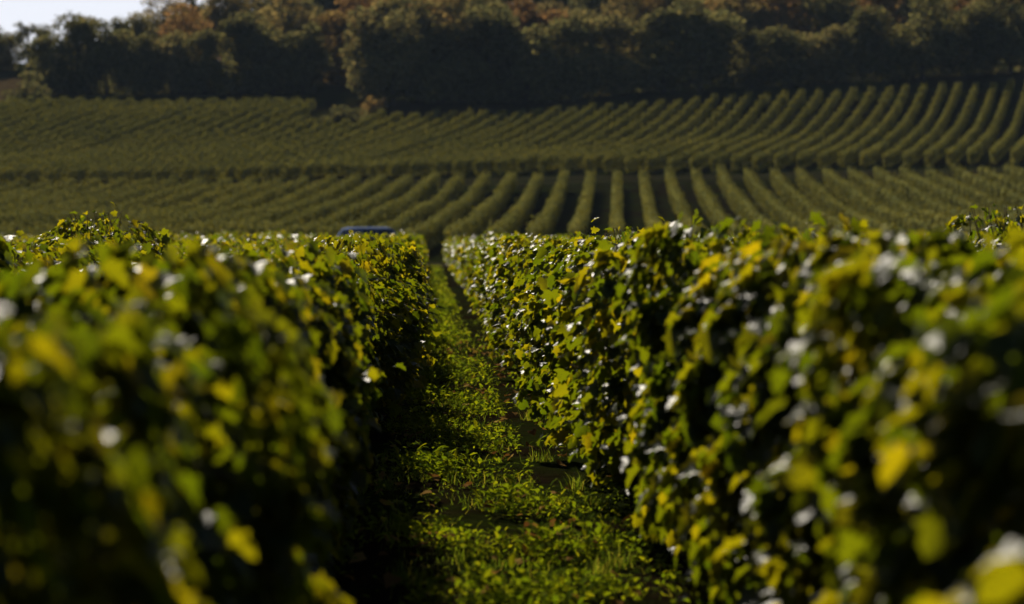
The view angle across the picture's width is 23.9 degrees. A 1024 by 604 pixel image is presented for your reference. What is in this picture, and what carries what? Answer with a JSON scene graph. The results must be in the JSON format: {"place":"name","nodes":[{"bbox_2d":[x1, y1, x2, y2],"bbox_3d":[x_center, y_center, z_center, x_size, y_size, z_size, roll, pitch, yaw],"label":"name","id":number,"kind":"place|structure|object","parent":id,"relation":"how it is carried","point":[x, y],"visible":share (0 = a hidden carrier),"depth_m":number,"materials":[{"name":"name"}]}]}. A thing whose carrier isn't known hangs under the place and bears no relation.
{"place":"outdoors","nodes":[
{"label":"outdoors","id":0,"kind":"place"},
{"bbox_2d":[0,0,225,62],"label":"sky","id":1,"kind":"structure","parent":0,"point":[12,12],"materials":[{"name":"white"}]},
{"bbox_2d":[0,56,1023,603],"bbox_3d":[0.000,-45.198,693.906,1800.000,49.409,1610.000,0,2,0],"label":"ground","id":2,"kind":"structure","parent":0,"point":[364,582],"depth_m":135.97,"materials":[{"name":"green plant"}]},
{"bbox_2d":[39,10,109,96],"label":"broadleaf tree","id":3,"kind":"object","parent":2,"relation":"on","point":[72,85],"visible":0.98,"depth_m":254.64,"materials":[{"name":"green plant"}]},
{"bbox_2d":[0,175,179,228],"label":"vine row","id":4,"kind":"object","parent":2,"relation":"on","point":[121,197],"visible":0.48,"depth_m":143.23,"materials":[{"name":"green plant"}]},
{"bbox_2d":[65,18,134,94],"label":"broadleaf tree","id":5,"kind":"object","parent":2,"relation":"on","point":[102,44],"visible":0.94,"depth_m":255.02,"materials":[{"name":"green plant"}]},
{"bbox_2d":[0,178,205,232],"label":"vine row","id":6,"kind":"object","parent":2,"relation":"on","point":[153,196],"visible":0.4,"depth_m":139.55,"materials":[{"name":"green plant"}]},
{"bbox_2d":[0,97,218,164],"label":"vine row","id":7,"kind":"object","parent":2,"relation":"on","point":[139,125],"visible":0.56,"depth_m":219.38,"materials":[{"name":"green plant"}]},
{"bbox_2d":[0,176,233,235],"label":"vine row","id":8,"kind":"object","parent":2,"relation":"on","point":[189,194],"visible":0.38,"depth_m":141.67,"materials":[{"name":"green plant"}]},
{"bbox_2d":[0,96,251,181],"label":"vine row","id":9,"kind":"object","parent":2,"relation":"on","point":[195,118],"visible":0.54,"depth_m":218.34,"materials":[{"name":"green plant"}]},
{"bbox_2d":[2,94,269,184],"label":"vine row","id":10,"kind":"object","parent":2,"relation":"on","point":[7,173],"visible":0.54,"depth_m":213.03,"materials":[{"name":"green plant"}]},
{"bbox_2d":[107,32,168,95],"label":"broadleaf tree","id":11,"kind":"object","parent":2,"relation":"on","point":[142,62],"visible":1,"depth_m":253.48,"materials":[{"name":"green plant"}]},
{"bbox_2d":[25,175,259,236],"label":"vine row","id":12,"kind":"object","parent":2,"relation":"on","point":[205,199],"visible":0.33,"depth_m":143.16,"materials":[{"name":"green plant"}]},
{"bbox_2d":[23,97,286,183],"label":"vine row","id":13,"kind":"object","parent":2,"relation":"on","point":[28,175],"visible":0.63,"depth_m":212.92,"materials":[{"name":"green plant"}]},
{"bbox_2d":[41,96,302,183],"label":"vine row","id":14,"kind":"object","parent":2,"relation":"on","point":[249,118],"visible":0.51,"depth_m":211.84,"materials":[{"name":"green plant"}]},
{"bbox_2d":[144,30,208,93],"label":"broadleaf tree","id":15,"kind":"object","parent":2,"relation":"on","point":[173,47],"visible":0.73,"depth_m":255.26,"materials":[{"name":"green plant"}]},
{"bbox_2d":[0,202,368,289],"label":"vine row","id":16,"kind":"object","parent":2,"relation":"on","point":[12,259],"visible":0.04,"depth_m":17.27,"materials":[{"name":"green plant"}]},
{"bbox_2d":[86,177,282,234],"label":"vine row","id":17,"kind":"object","parent":2,"relation":"on","point":[244,193],"visible":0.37,"depth_m":141.87,"materials":[{"name":"green plant"}]},
{"bbox_2d":[65,99,315,182],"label":"vine row","id":18,"kind":"object","parent":2,"relation":"on","point":[237,132],"visible":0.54,"depth_m":214.35,"materials":[{"name":"green plant"}]},
{"bbox_2d":[85,103,310,182],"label":"vine row","id":19,"kind":"object","parent":2,"relation":"on","point":[102,172],"visible":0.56,"depth_m":211.08,"materials":[{"name":"green plant"}]},
{"bbox_2d":[170,28,229,93],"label":"broadleaf tree","id":20,"kind":"object","parent":2,"relation":"on","point":[207,43],"visible":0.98,"depth_m":254.06,"materials":[{"name":"green plant"}]},
{"bbox_2d":[107,114,305,182],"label":"vine row","id":21,"kind":"object","parent":2,"relation":"on","point":[114,174],"visible":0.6,"depth_m":204.24,"materials":[{"name":"green plant"}]},
{"bbox_2d":[111,176,309,237],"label":"vine row","id":22,"kind":"object","parent":2,"relation":"on","point":[291,187],"visible":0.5,"depth_m":136.08,"materials":[{"name":"green plant"}]},
{"bbox_2d":[0,230,445,603],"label":"vine row","id":23,"kind":"object","parent":2,"relation":"on","point":[192,427],"visible":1,"depth_m":4.41,"materials":[{"name":"green plant"}]},
{"bbox_2d":[130,116,316,183],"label":"vine row","id":24,"kind":"object","parent":2,"relation":"on","point":[140,173],"visible":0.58,"depth_m":202.57,"materials":[{"name":"green plant"}]},
{"bbox_2d":[189,0,274,59],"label":"broadleaf tree","id":25,"kind":"object","parent":2,"relation":"on","point":[215,13],"visible":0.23,"depth_m":286.92,"materials":[{"name":"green plant"}]},
{"bbox_2d":[151,117,332,182],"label":"vine row","id":26,"kind":"object","parent":2,"relation":"on","point":[168,173],"visible":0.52,"depth_m":203.32,"materials":[{"name":"green plant"}]},
{"bbox_2d":[210,8,274,94],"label":"broadleaf tree","id":27,"kind":"object","parent":2,"relation":"on","point":[235,81],"visible":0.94,"depth_m":254.44,"materials":[{"name":"green plant"}]},
{"bbox_2d":[153,173,336,235],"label":"vine row","id":28,"kind":"object","parent":2,"relation":"on","point":[316,187],"visible":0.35,"depth_m":134.63,"materials":[{"name":"green plant"}]},
{"bbox_2d":[232,23,318,93],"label":"broadleaf tree","id":29,"kind":"object","parent":2,"relation":"on","point":[267,54],"visible":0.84,"depth_m":254.51,"materials":[{"name":"green plant"}]},
{"bbox_2d":[191,170,361,235],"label":"vine row","id":30,"kind":"object","parent":2,"relation":"on","point":[352,182],"visible":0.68,"depth_m":132.55,"materials":[{"name":"green plant"}]},
{"bbox_2d":[226,0,334,54],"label":"broadleaf tree","id":31,"kind":"object","parent":2,"relation":"on","point":[289,23],"visible":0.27,"depth_m":264.91,"materials":[{"name":"brown plant"}]},
{"bbox_2d":[193,109,385,180],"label":"vine row","id":32,"kind":"object","parent":2,"relation":"on","point":[365,123],"visible":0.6,"depth_m":207.08,"materials":[{"name":"green plant"}]},
{"bbox_2d":[273,22,333,93],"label":"broadleaf tree","id":33,"kind":"object","parent":2,"relation":"on","point":[304,67],"visible":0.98,"depth_m":254.34,"materials":[{"name":"green plant"}]},
{"bbox_2d":[215,111,403,180],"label":"vine row","id":34,"kind":"object","parent":2,"relation":"on","point":[230,169],"visible":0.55,"depth_m":207.39,"materials":[{"name":"green plant"}]},
{"bbox_2d":[233,173,386,238],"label":"vine row","id":35,"kind":"object","parent":2,"relation":"on","point":[375,185],"visible":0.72,"depth_m":132.59,"materials":[{"name":"green plant"}]},
{"bbox_2d":[235,112,420,180],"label":"vine row","id":36,"kind":"object","parent":2,"relation":"on","point":[246,173],"visible":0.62,"depth_m":204.59,"materials":[{"name":"green plant"}]},
{"bbox_2d":[313,9,364,84],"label":"broadleaf tree","id":37,"kind":"object","parent":2,"relation":"on","point":[335,20],"visible":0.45,"depth_m":265.76,"materials":[{"name":"green plant"}]},
{"bbox_2d":[275,174,412,235],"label":"vine row","id":38,"kind":"object","parent":2,"relation":"on","point":[401,187],"visible":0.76,"depth_m":133.00,"materials":[{"name":"green plant"}]},
{"bbox_2d":[259,107,439,179],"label":"vine row","id":39,"kind":"object","parent":2,"relation":"on","point":[272,169],"visible":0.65,"depth_m":207.52,"materials":[{"name":"green plant"}]},
{"bbox_2d":[280,110,456,179],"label":"vine row","id":40,"kind":"object","parent":2,"relation":"on","point":[292,169],"visible":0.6,"depth_m":207.16,"materials":[{"name":"green plant"}]},
{"bbox_2d":[317,172,440,236],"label":"vine row","id":41,"kind":"object","parent":2,"relation":"on","point":[429,185],"visible":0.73,"depth_m":135.45,"materials":[{"name":"green plant"}]},
{"bbox_2d":[337,0,433,99],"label":"broadleaf tree","id":42,"kind":"object","parent":2,"relation":"on","point":[363,44],"visible":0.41,"depth_m":247.84,"materials":[{"name":"green plant"}]},
{"bbox_2d":[300,107,473,178],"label":"vine row","id":43,"kind":"object","parent":2,"relation":"on","point":[310,169],"visible":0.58,"depth_m":205.02,"materials":[{"name":"green plant"}]},
{"bbox_2d":[346,7,433,104],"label":"broadleaf tree","id":44,"kind":"object","parent":2,"relation":"on","point":[409,60],"visible":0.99,"depth_m":243.79,"materials":[{"name":"green plant"}]},
{"bbox_2d":[323,108,490,176],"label":"vine row","id":45,"kind":"object","parent":2,"relation":"on","point":[335,167],"visible":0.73,"depth_m":207.12,"materials":[{"name":"green plant"}]},
{"bbox_2d":[361,173,465,233],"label":"vine row","id":46,"kind":"object","parent":2,"relation":"on","point":[438,202],"visible":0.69,"depth_m":136.13,"materials":[{"name":"green plant"}]},
{"bbox_2d":[344,110,507,176],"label":"vine row","id":47,"kind":"object","parent":2,"relation":"on","point":[498,117],"visible":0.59,"depth_m":207.59,"materials":[{"name":"green plant"}]},
{"bbox_2d":[404,172,490,249],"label":"vine row","id":48,"kind":"object","parent":2,"relation":"on","point":[432,230],"visible":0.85,"depth_m":131.20,"materials":[{"name":"green plant"}]},
{"bbox_2d":[411,0,501,97],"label":"broadleaf tree","id":49,"kind":"object","parent":2,"relation":"on","point":[447,10],"visible":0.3,"depth_m":247.28,"materials":[{"name":"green plant"}]},
{"bbox_2d":[386,106,543,176],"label":"vine row","id":50,"kind":"object","parent":2,"relation":"on","point":[403,166],"visible":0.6,"depth_m":207.67,"materials":[{"name":"green plant"}]},
{"bbox_2d":[443,170,517,239],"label":"vine row","id":51,"kind":"object","parent":2,"relation":"on","point":[476,223],"visible":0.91,"depth_m":130.90,"materials":[{"name":"green plant"}]},
{"bbox_2d":[409,105,560,175],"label":"vine row","id":52,"kind":"object","parent":2,"relation":"on","point":[418,164],"visible":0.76,"depth_m":207.94,"materials":[{"name":"green plant"}]},
{"bbox_2d":[447,4,529,104],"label":"broadleaf tree","id":53,"kind":"object","parent":2,"relation":"on","point":[487,88],"visible":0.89,"depth_m":243.41,"materials":[{"name":"green plant"}]},
{"bbox_2d":[429,105,577,174],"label":"vine row","id":54,"kind":"object","parent":2,"relation":"on","point":[445,165],"visible":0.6,"depth_m":207.31,"materials":[{"name":"green plant"}]},
{"bbox_2d":[485,170,543,235],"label":"vine row","id":55,"kind":"object","parent":2,"relation":"on","point":[518,215],"visible":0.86,"depth_m":133.12,"materials":[{"name":"green plant"}]},
{"bbox_2d":[343,336,686,603],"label":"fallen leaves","id":56,"kind":"object","parent":2,"relation":"on","point":[389,577],"visible":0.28,"depth_m":11.65,"materials":[{"name":"green plant"}]},
{"bbox_2d":[451,103,596,174],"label":"vine row","id":57,"kind":"object","parent":2,"relation":"on","point":[548,134],"visible":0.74,"depth_m":209.98,"materials":[{"name":"green plant"}]},
{"bbox_2d":[483,24,585,102],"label":"broadleaf tree","id":58,"kind":"object","parent":2,"relation":"on","point":[535,39],"visible":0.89,"depth_m":243.14,"materials":[{"name":"green plant"}]},
{"bbox_2d":[474,101,613,174],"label":"vine row","id":59,"kind":"object","parent":2,"relation":"on","point":[488,163],"visible":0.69,"depth_m":209.61,"materials":[{"name":"green plant"}]},
{"bbox_2d":[525,169,569,238],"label":"vine row","id":60,"kind":"object","parent":2,"relation":"on","point":[545,223],"visible":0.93,"depth_m":129.44,"materials":[{"name":"green plant"}]},
{"bbox_2d":[493,102,631,174],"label":"vine row","id":61,"kind":"object","parent":2,"relation":"on","point":[511,162],"visible":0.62,"depth_m":209.16,"materials":[{"name":"green plant"}]},
{"bbox_2d":[529,14,606,99],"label":"broadleaf tree","id":62,"kind":"object","parent":2,"relation":"on","point":[571,29],"visible":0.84,"depth_m":243.52,"materials":[{"name":"green plant"}]},
{"bbox_2d":[516,100,647,171],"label":"vine row","id":63,"kind":"object","parent":2,"relation":"on","point":[532,161],"visible":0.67,"depth_m":210.51,"materials":[{"name":"green plant"}]},
{"bbox_2d":[537,98,665,173],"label":"vine row","id":64,"kind":"object","parent":2,"relation":"on","point":[657,107],"visible":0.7,"depth_m":210.03,"materials":[{"name":"green plant"}]},
{"bbox_2d":[567,13,656,95],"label":"broadleaf tree","id":65,"kind":"object","parent":2,"relation":"on","point":[615,74],"visible":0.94,"depth_m":243.31,"materials":[{"name":"green plant"}]},
{"bbox_2d":[559,99,681,171],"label":"vine row","id":66,"kind":"object","parent":2,"relation":"on","point":[574,160],"visible":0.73,"depth_m":209.35,"materials":[{"name":"green plant"}]},
{"bbox_2d":[582,96,700,170],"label":"vine row","id":67,"kind":"object","parent":2,"relation":"on","point":[675,122],"visible":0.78,"depth_m":211.63,"materials":[{"name":"green plant"}]},
{"bbox_2d":[603,93,717,171],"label":"vine row","id":68,"kind":"object","parent":2,"relation":"on","point":[620,157],"visible":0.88,"depth_m":207.18,"materials":[{"name":"green plant"}]},
{"bbox_2d":[628,6,693,92],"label":"broadleaf tree","id":69,"kind":"object","parent":2,"relation":"on","point":[657,24],"visible":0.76,"depth_m":243.77,"materials":[{"name":"green plant"}]},
{"bbox_2d":[624,93,736,171],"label":"vine row","id":70,"kind":"object","parent":2,"relation":"on","point":[640,161],"visible":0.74,"depth_m":209.34,"materials":[{"name":"green plant"}]},
{"bbox_2d":[645,90,752,170],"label":"vine row","id":71,"kind":"object","parent":2,"relation":"on","point":[661,158],"visible":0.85,"depth_m":207.41,"materials":[{"name":"green plant"}]},
{"bbox_2d":[651,0,747,90],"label":"broadleaf tree","id":72,"kind":"object","parent":2,"relation":"on","point":[705,44],"visible":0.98,"depth_m":243.48,"materials":[{"name":"green plant"}]},
{"bbox_2d":[667,91,769,169],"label":"vine row","id":73,"kind":"object","parent":2,"relation":"on","point":[676,162],"visible":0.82,"depth_m":208.75,"materials":[{"name":"green plant"}]},
{"bbox_2d":[441,209,1023,603],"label":"vine row","id":74,"kind":"object","parent":2,"relation":"on","point":[770,415],"visible":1,"depth_m":5.84,"materials":[{"name":"green plant"}]},
{"bbox_2d":[688,89,788,170],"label":"vine row","id":75,"kind":"object","parent":2,"relation":"on","point":[697,161],"visible":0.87,"depth_m":208.85,"materials":[{"name":"green plant"}]},
{"bbox_2d":[708,0,792,65],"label":"broadleaf tree","id":76,"kind":"object","parent":2,"relation":"on","point":[748,12],"visible":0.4,"depth_m":265.50,"materials":[{"name":"green plant"}]},
{"bbox_2d":[728,27,775,88],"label":"broadleaf tree","id":77,"kind":"object","parent":2,"relation":"on","point":[749,78],"visible":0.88,"depth_m":244.94,"materials":[{"name":"green plant"}]},
{"bbox_2d":[716,164,791,233],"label":"vine row","id":78,"kind":"object","parent":2,"relation":"on","point":[740,203],"visible":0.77,"depth_m":137.84,"materials":[{"name":"green plant"}]},
{"bbox_2d":[709,89,805,171],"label":"vine row","id":79,"kind":"object","parent":2,"relation":"on","point":[722,159],"visible":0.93,"depth_m":208.21,"materials":[{"name":"green plant"}]},
{"bbox_2d":[493,203,1023,267],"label":"vine row","id":80,"kind":"object","parent":2,"relation":"on","point":[1004,226],"depth_m":12.76,"materials":[{"name":"green plant"}]},
{"bbox_2d":[730,89,822,170],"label":"vine row","id":81,"kind":"object","parent":2,"relation":"on","point":[749,153],"visible":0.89,"depth_m":207.93,"materials":[{"name":"green plant"}]},
{"bbox_2d":[743,167,828,232],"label":"vine row","id":82,"kind":"object","parent":2,"relation":"on","point":[780,212],"visible":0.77,"depth_m":136.58,"materials":[{"name":"green plant"}]},
{"bbox_2d":[750,24,824,87],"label":"broadleaf tree","id":83,"kind":"object","parent":2,"relation":"on","point":[786,63],"visible":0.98,"depth_m":242.67,"materials":[{"name":"green plant"}]},
{"bbox_2d":[750,0,830,56],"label":"broadleaf tree","id":84,"kind":"object","parent":2,"relation":"on","point":[781,5],"visible":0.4,"depth_m":264.65,"materials":[{"name":"green plant"}]},
{"bbox_2d":[752,89,840,170],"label":"vine row","id":85,"kind":"object","parent":2,"relation":"on","point":[765,157],"visible":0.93,"depth_m":206.78,"materials":[{"name":"green plant"}]},
{"bbox_2d":[774,85,857,168],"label":"vine row","id":86,"kind":"object","parent":2,"relation":"on","point":[781,158],"visible":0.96,"depth_m":207.01,"materials":[{"name":"green plant"}]},
{"bbox_2d":[769,166,871,232],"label":"vine row","id":87,"kind":"object","parent":2,"relation":"on","point":[791,195],"visible":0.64,"depth_m":141.35,"materials":[{"name":"green plant"}]},
{"bbox_2d":[796,24,862,83],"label":"broadleaf tree","id":88,"kind":"object","parent":2,"relation":"on","point":[831,42],"visible":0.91,"depth_m":243.01,"materials":[{"name":"green plant"}]},
{"bbox_2d":[792,0,871,48],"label":"broadleaf tree","id":89,"kind":"object","parent":2,"relation":"on","point":[840,12],"visible":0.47,"depth_m":263.96,"materials":[{"name":"green plant"}]},
{"bbox_2d":[796,86,875,169],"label":"vine row","id":90,"kind":"object","parent":2,"relation":"on","point":[805,158],"visible":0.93,"depth_m":208.28,"materials":[{"name":"green plant"}]},
{"bbox_2d":[795,166,911,234],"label":"vine row","id":91,"kind":"object","parent":2,"relation":"on","point":[822,194],"visible":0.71,"depth_m":140.28,"materials":[{"name":"green plant"}]},
{"bbox_2d":[817,86,893,167],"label":"vine row","id":92,"kind":"object","parent":2,"relation":"on","point":[828,156],"visible":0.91,"depth_m":207.09,"materials":[{"name":"green plant"}]},
{"bbox_2d":[837,84,909,166],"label":"vine row","id":93,"kind":"object","parent":2,"relation":"on","point":[852,154],"visible":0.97,"depth_m":206.89,"materials":[{"name":"green plant"}]},
{"bbox_2d":[835,4,922,81],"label":"broadleaf tree","id":94,"kind":"object","parent":2,"relation":"on","point":[866,32],"visible":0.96,"depth_m":242.47,"materials":[{"name":"green plant"}]},
{"bbox_2d":[822,167,944,232],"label":"vine row","id":95,"kind":"object","parent":2,"relation":"on","point":[847,191],"visible":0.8,"depth_m":136.69,"materials":[{"name":"green plant"}]},
{"bbox_2d":[859,83,927,167],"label":"vine row","id":96,"kind":"object","parent":2,"relation":"on","point":[874,153],"visible":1,"depth_m":206.47,"materials":[{"name":"green plant"}]},
{"bbox_2d":[881,82,945,166],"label":"vine row","id":97,"kind":"object","parent":2,"relation":"on","point":[892,156],"visible":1,"depth_m":206.44,"materials":[{"name":"green plant"}]},
{"bbox_2d":[870,0,971,79],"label":"broadleaf tree","id":98,"kind":"object","parent":2,"relation":"on","point":[942,33],"visible":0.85,"depth_m":241.96,"materials":[{"name":"green plant"}]},
{"bbox_2d":[847,164,994,233],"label":"vine row","id":99,"kind":"object","parent":2,"relation":"on","point":[868,184],"visible":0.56,"depth_m":140.97,"materials":[{"name":"green plant"}]},
{"bbox_2d":[873,165,1023,233],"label":"vine row","id":100,"kind":"object","parent":2,"relation":"on","point":[911,193],"visible":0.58,"depth_m":143.71,"materials":[{"name":"green plant"}]},
{"bbox_2d":[899,162,1023,228],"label":"vine row","id":101,"kind":"object","parent":2,"relation":"on","point":[951,198],"visible":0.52,"depth_m":145.85,"materials":[{"name":"green plant"}]},
{"bbox_2d":[918,5,1009,76],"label":"broadleaf tree","id":102,"kind":"object","parent":2,"relation":"on","point":[970,62],"visible":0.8,"depth_m":242.60,"materials":[{"name":"green plant"}]},
{"bbox_2d":[925,166,1023,216],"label":"vine row","id":103,"kind":"object","parent":2,"relation":"on","point":[976,196],"visible":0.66,"depth_m":147.56,"materials":[{"name":"green plant"}]},
{"bbox_2d":[964,0,1023,73],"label":"broadleaf tree","id":104,"kind":"object","parent":2,"relation":"on","point":[1010,48],"visible":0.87,"depth_m":242.37,"materials":[{"name":"green plant"}]},
{"bbox_2d":[328,264,707,603],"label":"grass","id":105,"kind":"structure","parent":0,"point":[613,563],"depth_m":11.23,"materials":[{"name":"green plant"}]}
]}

